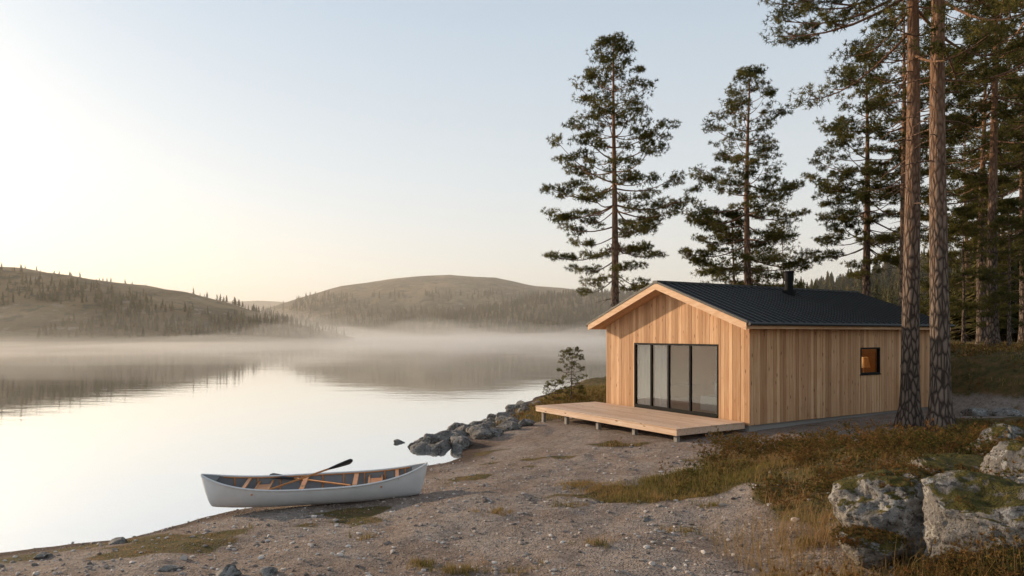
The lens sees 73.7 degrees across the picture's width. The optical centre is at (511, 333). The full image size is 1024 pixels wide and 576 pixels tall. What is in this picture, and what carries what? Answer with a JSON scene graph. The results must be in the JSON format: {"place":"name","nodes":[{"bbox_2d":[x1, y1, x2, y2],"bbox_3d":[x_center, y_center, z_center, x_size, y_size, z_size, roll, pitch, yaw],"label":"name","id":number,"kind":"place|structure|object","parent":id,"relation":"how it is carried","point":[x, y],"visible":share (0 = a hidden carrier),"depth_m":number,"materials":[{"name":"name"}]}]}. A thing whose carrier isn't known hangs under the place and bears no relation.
{"place":"outdoors","nodes":[
{"label":"outdoors","id":0,"kind":"place"},
{"bbox_2d":[0,337,605,552],"bbox_3d":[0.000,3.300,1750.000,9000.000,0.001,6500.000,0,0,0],"label":"lake water","id":1,"kind":"structure","parent":0,"point":[104,441],"depth_m":28.72,"materials":[{"name":"grey liquid"}]},
{"bbox_2d":[0,267,1023,575],"bbox_3d":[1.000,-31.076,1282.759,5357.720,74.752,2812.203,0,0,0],"label":"ground","id":2,"kind":"structure","parent":0,"point":[22,319],"depth_m":11.50,"materials":[{"name":"brown soil"}]},
{"bbox_2d":[200,462,427,507],"bbox_3d":[-3.522,2.755,12.370,3.972,0.637,0.986,-1,5,-9],"label":"canoe","id":3,"kind":"object","parent":2,"relation":"on","point":[238,491],"visible":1,"depth_m":12.23,"materials":[{"name":"paint"}]},
{"bbox_2d":[267,459,352,489],"bbox_3d":[-3.699,2.581,12.397,1.650,0.478,0.120,0,0,-30],"label":"canoe paddle","id":4,"kind":"object","parent":3,"relation":"in","point":[345,463],"visible":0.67,"depth_m":12.51,"materials":[{"name":"brown wood"}]},
{"bbox_2d":[270,473,351,485],"bbox_3d":[-3.741,2.734,12.691,1.523,0.252,0.124,0,0,-2],"label":"canoe paddle","id":5,"kind":"object","parent":3,"relation":"in","point":[280,477],"visible":0.85,"depth_m":12.68,"materials":[{"name":"brown wood"}]},
{"bbox_2d":[0,263,729,337],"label":"distant forest","id":6,"kind":"object","parent":2,"relation":"on","point":[442,315],"visible":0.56,"depth_m":518.34,"materials":[{"name":"green plant"}]},
{"bbox_2d":[393,395,568,450],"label":"shore rocks","id":7,"kind":"object","parent":2,"relation":"on","point":[456,434],"visible":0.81,"depth_m":20.61,"materials":[{"name":"grey stone"}]},
{"bbox_2d":[0,439,1022,575],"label":"pebbles","id":8,"kind":"object","parent":2,"relation":"on","point":[367,573],"visible":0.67,"depth_m":9.35,"materials":[{"name":"grey stone"}]},
{"bbox_2d":[33,407,1023,575],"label":"foreground rocks","id":9,"kind":"object","parent":2,"relation":"on","point":[229,570],"visible":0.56,"depth_m":9.93,"materials":[{"name":"stone"}]},
{"bbox_2d":[542,379,571,403],"bbox_3d":[1.780,2.758,28.953,1.292,1.692,1.449,0,0,-44],"label":"pine sapling","id":10,"kind":"object","parent":2,"relation":"on","point":[553,385],"visible":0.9,"depth_m":28.88,"materials":[{"name":"green plant"}]},
{"bbox_2d":[92,340,1023,575],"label":"grass","id":11,"kind":"structure","parent":2,"relation":"on","point":[656,490],"depth_m":10.81,"materials":[{"name":"green plant"}]},
{"bbox_2d":[555,346,588,400],"bbox_3d":[2.529,2.034,29.498,1.405,2.997,1.524,0,0,38],"label":"pine sapling","id":12,"kind":"object","parent":2,"relation":"on","point":[581,386],"visible":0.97,"depth_m":29.44,"materials":[{"name":"green plant"}]},
{"bbox_2d":[539,30,703,309],"bbox_3d":[5.098,-5.595,32.881,7.176,18.015,6.911,0,0,-17],"label":"pine tree","id":13,"kind":"object","parent":2,"relation":"on","point":[645,225],"visible":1,"depth_m":32.63,"materials":[{"name":"green plant"}]},
{"bbox_2d":[536,402,744,441],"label":"wooden deck","id":14,"kind":"structure","parent":2,"relation":"on","point":[676,425],"depth_m":19.56,"materials":[{"name":"brown wood"}]},
{"bbox_2d":[700,208,761,283],"bbox_3d":[11.605,-1.674,35.901,4.892,9.896,4.507,0,0,-25],"label":"pine tree","id":15,"kind":"object","parent":2,"relation":"on","point":[732,215],"visible":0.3,"depth_m":35.77,"materials":[{"name":"green plant"}]},
{"bbox_2d":[678,63,827,287],"bbox_3d":[11.937,-5.292,34.380,7.324,16.734,6.755,0,0,33],"label":"pine tree","id":16,"kind":"object","parent":2,"relation":"on","point":[703,218],"visible":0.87,"depth_m":33.88,"materials":[{"name":"green plant"}]},
{"bbox_2d":[497,338,1023,575],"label":"heather","id":17,"kind":"object","parent":2,"relation":"on","point":[941,438],"visible":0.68,"depth_m":10.16,"materials":[{"name":"brown plant"}]},
{"bbox_2d":[585,271,954,431],"bbox_3d":[8.759,0.510,23.394,10.300,5.180,7.040,0,0,-31],"label":"wooden cabin","id":18,"kind":"object","parent":2,"relation":"on","point":[754,358],"visible":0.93,"depth_m":20.88,"materials":[{"name":"brown wood"}]},
{"bbox_2d":[634,343,880,417],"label":"window frames","id":19,"kind":"structure","parent":18,"relation":"in","point":[668,408],"depth_m":21.11,"materials":[{"name":"black metal"}]},
{"bbox_2d":[757,218,804,285],"bbox_3d":[15.144,-2.540,37.872,3.187,7.882,3.424,0,0,0],"label":"pine tree","id":20,"kind":"object","parent":2,"relation":"on","point":[781,222],"visible":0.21,"depth_m":37.89,"materials":[{"name":"plant"}]},
{"bbox_2d":[836,527,905,569],"bbox_3d":[3.852,2.301,7.285,0.744,0.392,0.565,0,0,-30],"label":"mossy boulder","id":21,"kind":"object","parent":2,"relation":"on","point":[875,553],"visible":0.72,"depth_m":7.09,"materials":[{"name":"stone"}]},
{"bbox_2d":[793,46,949,299],"bbox_3d":[18.813,-6.933,35.943,7.324,16.734,6.755,0,0,-36],"label":"pine tree","id":22,"kind":"object","parent":2,"relation":"on","point":[867,239],"visible":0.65,"depth_m":35.36,"materials":[{"name":"green plant"}]},
{"bbox_2d":[828,465,929,557],"bbox_3d":[4.730,2.103,7.924,2.191,1.086,1.329,0,0,-31],"label":"mossy boulder","id":23,"kind":"object","parent":2,"relation":"on","point":[862,499],"visible":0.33,"depth_m":7.46,"materials":[{"name":"stone"}]},
{"bbox_2d":[757,0,1023,427],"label":"pine tree","id":24,"kind":"object","parent":2,"relation":"on","point":[909,411],"visible":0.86,"depth_m":18.46,"materials":[{"name":"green plant"}]},
{"bbox_2d":[758,0,1023,432],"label":"pine tree","id":25,"kind":"object","parent":2,"relation":"on","point":[940,406],"visible":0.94,"depth_m":17.42,"materials":[{"name":"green plant"}]},
{"bbox_2d":[797,241,1018,341],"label":"conifer forest","id":26,"kind":"object","parent":2,"relation":"on","point":[886,284],"visible":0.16,"depth_m":135.04,"materials":[{"name":"green plant"}]},
{"bbox_2d":[837,0,992,306],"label":"pine tree","id":27,"kind":"object","parent":2,"relation":"on","point":[879,128],"visible":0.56,"depth_m":31.61,"materials":[{"name":"green plant"}]},
{"bbox_2d":[907,452,983,473],"bbox_3d":[5.920,2.067,9.065,1.464,0.882,1.634,0,0,0],"label":"mossy boulder","id":28,"kind":"object","parent":2,"relation":"on","point":[946,461],"visible":0.12,"depth_m":8.85,"materials":[{"name":"stone"}]},
{"bbox_2d":[920,218,975,335],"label":"pine tree","id":29,"kind":"object","parent":2,"relation":"on","point":[926,288],"visible":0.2,"depth_m":43.86,"materials":[{"name":"green plant"}]},
{"bbox_2d":[894,21,1023,343],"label":"pine tree","id":30,"kind":"object","parent":2,"relation":"on","point":[981,208],"visible":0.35,"depth_m":39.50,"materials":[{"name":"green plant"}]},
{"bbox_2d":[920,206,1007,343],"bbox_3d":[23.707,-2.824,36.007,3.914,7.917,3.605,0,0,33],"label":"pine tree","id":31,"kind":"object","parent":2,"relation":"on","point":[961,212],"visible":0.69,"depth_m":35.77,"materials":[{"name":"green plant"}]},
{"bbox_2d":[905,0,1023,347],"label":"pine tree","id":32,"kind":"object","parent":2,"relation":"on","point":[992,180],"visible":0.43,"depth_m":30.88,"materials":[{"name":"green plant"}]},
{"bbox_2d":[924,114,1007,341],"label":"pine tree","id":33,"kind":"object","parent":2,"relation":"on","point":[968,338],"visible":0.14,"depth_m":54.88,"materials":[{"name":"green plant"}]},
{"bbox_2d":[920,0,1023,173],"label":"pine tree","id":34,"kind":"object","parent":2,"relation":"on","point":[996,41],"visible":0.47,"depth_m":25.43,"materials":[{"name":"green plant"}]},
{"bbox_2d":[921,469,1023,570],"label":"mossy boulder","id":35,"kind":"object","parent":2,"relation":"on","point":[998,501],"visible":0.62,"depth_m":6.72,"materials":[{"name":"stone"}]},
{"bbox_2d":[950,229,1018,334],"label":"pine tree","id":36,"kind":"object","parent":2,"relation":"on","point":[974,292],"visible":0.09,"depth_m":47.53,"materials":[{"name":"green plant"}]},
{"bbox_2d":[949,54,1023,342],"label":"pine tree","id":37,"kind":"object","parent":2,"relation":"on","point":[1003,259],"visible":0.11,"depth_m":43.98,"materials":[{"name":"green plant"}]},
{"bbox_2d":[954,137,1018,340],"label":"pine tree","id":38,"kind":"object","parent":2,"relation":"on","point":[1002,338],"visible":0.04,"depth_m":59.72,"materials":[{"name":"green plant"}]},
{"bbox_2d":[959,423,1023,454],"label":"mossy boulder","id":39,"kind":"object","parent":2,"relation":"on","point":[1000,429],"visible":0.27,"depth_m":10.53,"materials":[{"name":"stone"}]},
{"bbox_2d":[966,197,1023,345],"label":"pine tree","id":40,"kind":"object","parent":2,"relation":"on","point":[1001,221],"visible":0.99,"depth_m":29.96,"materials":[{"name":"green plant"}]},
{"bbox_2d":[979,12,1023,169],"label":"pine tree","id":41,"kind":"object","parent":2,"relation":"on","point":[1001,161],"visible":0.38,"depth_m":34.76,"materials":[{"name":"green plant"}]},
{"bbox_2d":[980,439,1023,483],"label":"mossy boulder","id":42,"kind":"object","parent":2,"relation":"on","point":[1010,450],"visible":0.23,"depth_m":8.15,"materials":[{"name":"stone"}]},
{"bbox_2d":[0,0,1023,301],"label":"sky","id":43,"kind":"structure","parent":0,"point":[244,150],"materials":[{"name":"blue"}]}
]}

